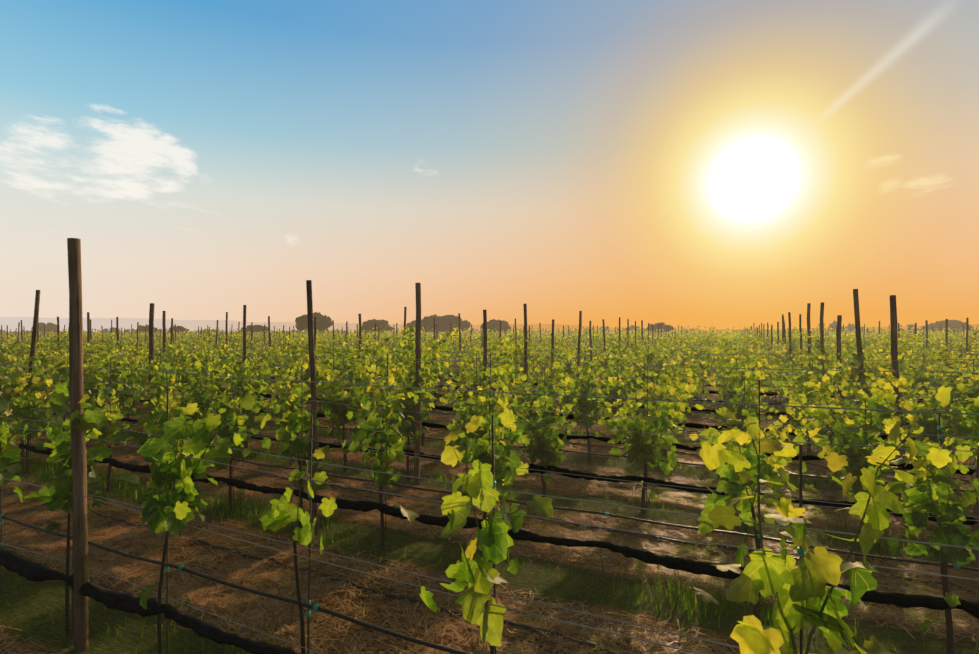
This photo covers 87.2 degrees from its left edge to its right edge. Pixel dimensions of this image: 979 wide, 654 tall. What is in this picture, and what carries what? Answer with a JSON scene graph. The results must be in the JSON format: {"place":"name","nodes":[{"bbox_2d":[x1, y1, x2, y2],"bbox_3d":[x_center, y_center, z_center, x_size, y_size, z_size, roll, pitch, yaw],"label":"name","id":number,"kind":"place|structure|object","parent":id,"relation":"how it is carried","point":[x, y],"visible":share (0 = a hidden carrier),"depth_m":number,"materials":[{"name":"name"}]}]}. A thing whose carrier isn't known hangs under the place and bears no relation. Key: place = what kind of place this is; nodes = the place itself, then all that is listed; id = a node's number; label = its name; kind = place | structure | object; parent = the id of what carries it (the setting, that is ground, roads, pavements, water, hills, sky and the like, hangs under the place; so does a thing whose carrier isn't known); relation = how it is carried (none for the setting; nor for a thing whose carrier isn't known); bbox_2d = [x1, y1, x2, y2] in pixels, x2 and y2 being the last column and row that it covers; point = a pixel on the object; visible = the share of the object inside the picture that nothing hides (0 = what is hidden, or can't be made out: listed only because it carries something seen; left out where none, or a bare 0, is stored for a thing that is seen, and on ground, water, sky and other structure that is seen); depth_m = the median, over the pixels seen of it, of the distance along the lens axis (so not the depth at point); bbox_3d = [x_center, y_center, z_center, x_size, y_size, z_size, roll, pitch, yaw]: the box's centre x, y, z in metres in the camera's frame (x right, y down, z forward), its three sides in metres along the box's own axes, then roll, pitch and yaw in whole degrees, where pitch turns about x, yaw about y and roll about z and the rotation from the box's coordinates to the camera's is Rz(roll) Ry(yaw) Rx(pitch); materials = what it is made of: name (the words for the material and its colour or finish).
{"place":"outdoors","nodes":[
{"label":"outdoors","id":0,"kind":"place"},
{"bbox_2d":[0,334,978,653],"bbox_3d":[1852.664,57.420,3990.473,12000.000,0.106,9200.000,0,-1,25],"label":"ground","id":1,"kind":"structure","parent":0,"point":[24,614],"depth_m":3.79,"materials":[{"name":"brown soil"}]},
{"bbox_2d":[32,322,56,332],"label":"tree","id":2,"kind":"object","parent":1,"relation":"on","point":[50,327],"visible":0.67,"depth_m":346.26,"materials":[{"name":"green plant"}]},
{"bbox_2d":[136,325,157,332],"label":"tree","id":3,"kind":"object","parent":1,"relation":"on","point":[142,328],"visible":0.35,"depth_m":253.07,"materials":[{"name":"green plant"}]},
{"bbox_2d":[168,325,189,331],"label":"tree","id":4,"kind":"object","parent":1,"relation":"on","point":[182,328],"visible":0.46,"depth_m":236.75,"materials":[{"name":"green plant"}]},
{"bbox_2d":[241,325,259,332],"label":"tree","id":5,"kind":"object","parent":1,"relation":"on","point":[248,329],"visible":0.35,"depth_m":209.51,"materials":[{"name":"green plant"}]},
{"bbox_2d":[253,324,267,332],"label":"tree","id":6,"kind":"object","parent":1,"relation":"on","point":[259,327],"visible":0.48,"depth_m":234.21,"materials":[{"name":"green plant"}]},
{"bbox_2d":[295,312,332,330],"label":"tree","id":7,"kind":"object","parent":1,"relation":"on","point":[324,322],"visible":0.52,"depth_m":195.79,"materials":[{"name":"green plant"}]},
{"bbox_2d":[362,319,392,332],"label":"tree","id":8,"kind":"object","parent":1,"relation":"on","point":[369,325],"visible":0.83,"depth_m":190.15,"materials":[{"name":"green plant"}]},
{"bbox_2d":[406,320,429,332],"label":"tree","id":9,"kind":"object","parent":1,"relation":"on","point":[411,324],"visible":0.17,"depth_m":189.07,"materials":[{"name":"green plant"}]},
{"bbox_2d":[422,314,470,332],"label":"tree","id":10,"kind":"object","parent":1,"relation":"on","point":[444,321],"visible":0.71,"depth_m":168.56,"materials":[{"name":"green plant"}]},
{"bbox_2d":[0,320,925,333],"bbox_3d":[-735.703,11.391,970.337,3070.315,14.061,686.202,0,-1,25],"label":"distant treeline","id":11,"kind":"object","parent":1,"relation":"on","point":[851,326],"visible":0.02,"depth_m":322.22,"materials":[{"name":"green plant"}]},
{"bbox_2d":[0,323,978,653],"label":"vine leaves","id":12,"kind":"object","parent":1,"relation":"on","point":[802,589],"visible":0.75,"depth_m":4.28,"materials":[{"name":"green plant"}]},
{"bbox_2d":[0,416,978,653],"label":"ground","id":13,"kind":"structure","parent":1,"relation":"on","point":[240,601],"depth_m":3.70,"materials":[{"name":"brown soil"}]},
{"bbox_2d":[0,336,978,653],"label":"trellis wires","id":14,"kind":"object","parent":1,"relation":"on","point":[422,642],"visible":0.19,"depth_m":3.29,"materials":[{"name":"silver metal"}]},
{"bbox_2d":[0,324,978,653],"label":"grapevine trunks","id":15,"kind":"object","parent":1,"relation":"on","point":[948,614],"visible":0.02,"depth_m":2.97,"materials":[{"name":"brown plant"}]},
{"bbox_2d":[0,386,978,653],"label":"grass","id":16,"kind":"structure","parent":1,"relation":"on","point":[686,594],"depth_m":4.35,"materials":[{"name":"green plant"}]},
{"bbox_2d":[0,334,978,653],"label":"metal stakes","id":17,"kind":"object","parent":1,"relation":"on","point":[800,552],"visible":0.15,"depth_m":3.28,"materials":[{"name":"brown"}]},
{"bbox_2d":[0,326,978,343],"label":"vine leaves","id":18,"kind":"object","parent":1,"relation":"on","point":[192,334],"visible":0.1,"depth_m":47.44,"materials":[{"name":"green plant"}]},
{"bbox_2d":[1,238,978,652],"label":"vineyard posts","id":19,"kind":"object","parent":1,"relation":"on","point":[79,462],"visible":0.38,"depth_m":5.37,"materials":[{"name":"brown wood"}]},
{"bbox_2d":[0,364,978,653],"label":"rolled bird netting","id":20,"kind":"object","parent":19,"relation":"attached to","point":[32,570],"visible":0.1,"depth_m":3.19,"materials":[{"name":"black plastic"}]},
{"bbox_2d":[480,319,510,332],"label":"tree","id":21,"kind":"object","parent":1,"relation":"on","point":[496,323],"visible":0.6,"depth_m":168.77,"materials":[{"name":"green plant"}]},
{"bbox_2d":[647,322,673,333],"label":"tree","id":22,"kind":"object","parent":1,"relation":"on","point":[655,326],"visible":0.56,"depth_m":165.08,"materials":[{"name":"green plant"}]},
{"bbox_2d":[924,319,972,332],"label":"tree","id":23,"kind":"object","parent":1,"relation":"on","point":[956,324],"visible":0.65,"depth_m":176.83,"materials":[{"name":"green plant"}]},
{"bbox_2d":[0,0,978,333],"label":"sky","id":24,"kind":"structure","parent":0,"point":[719,164],"materials":[{"name":"blue"}]}
]}

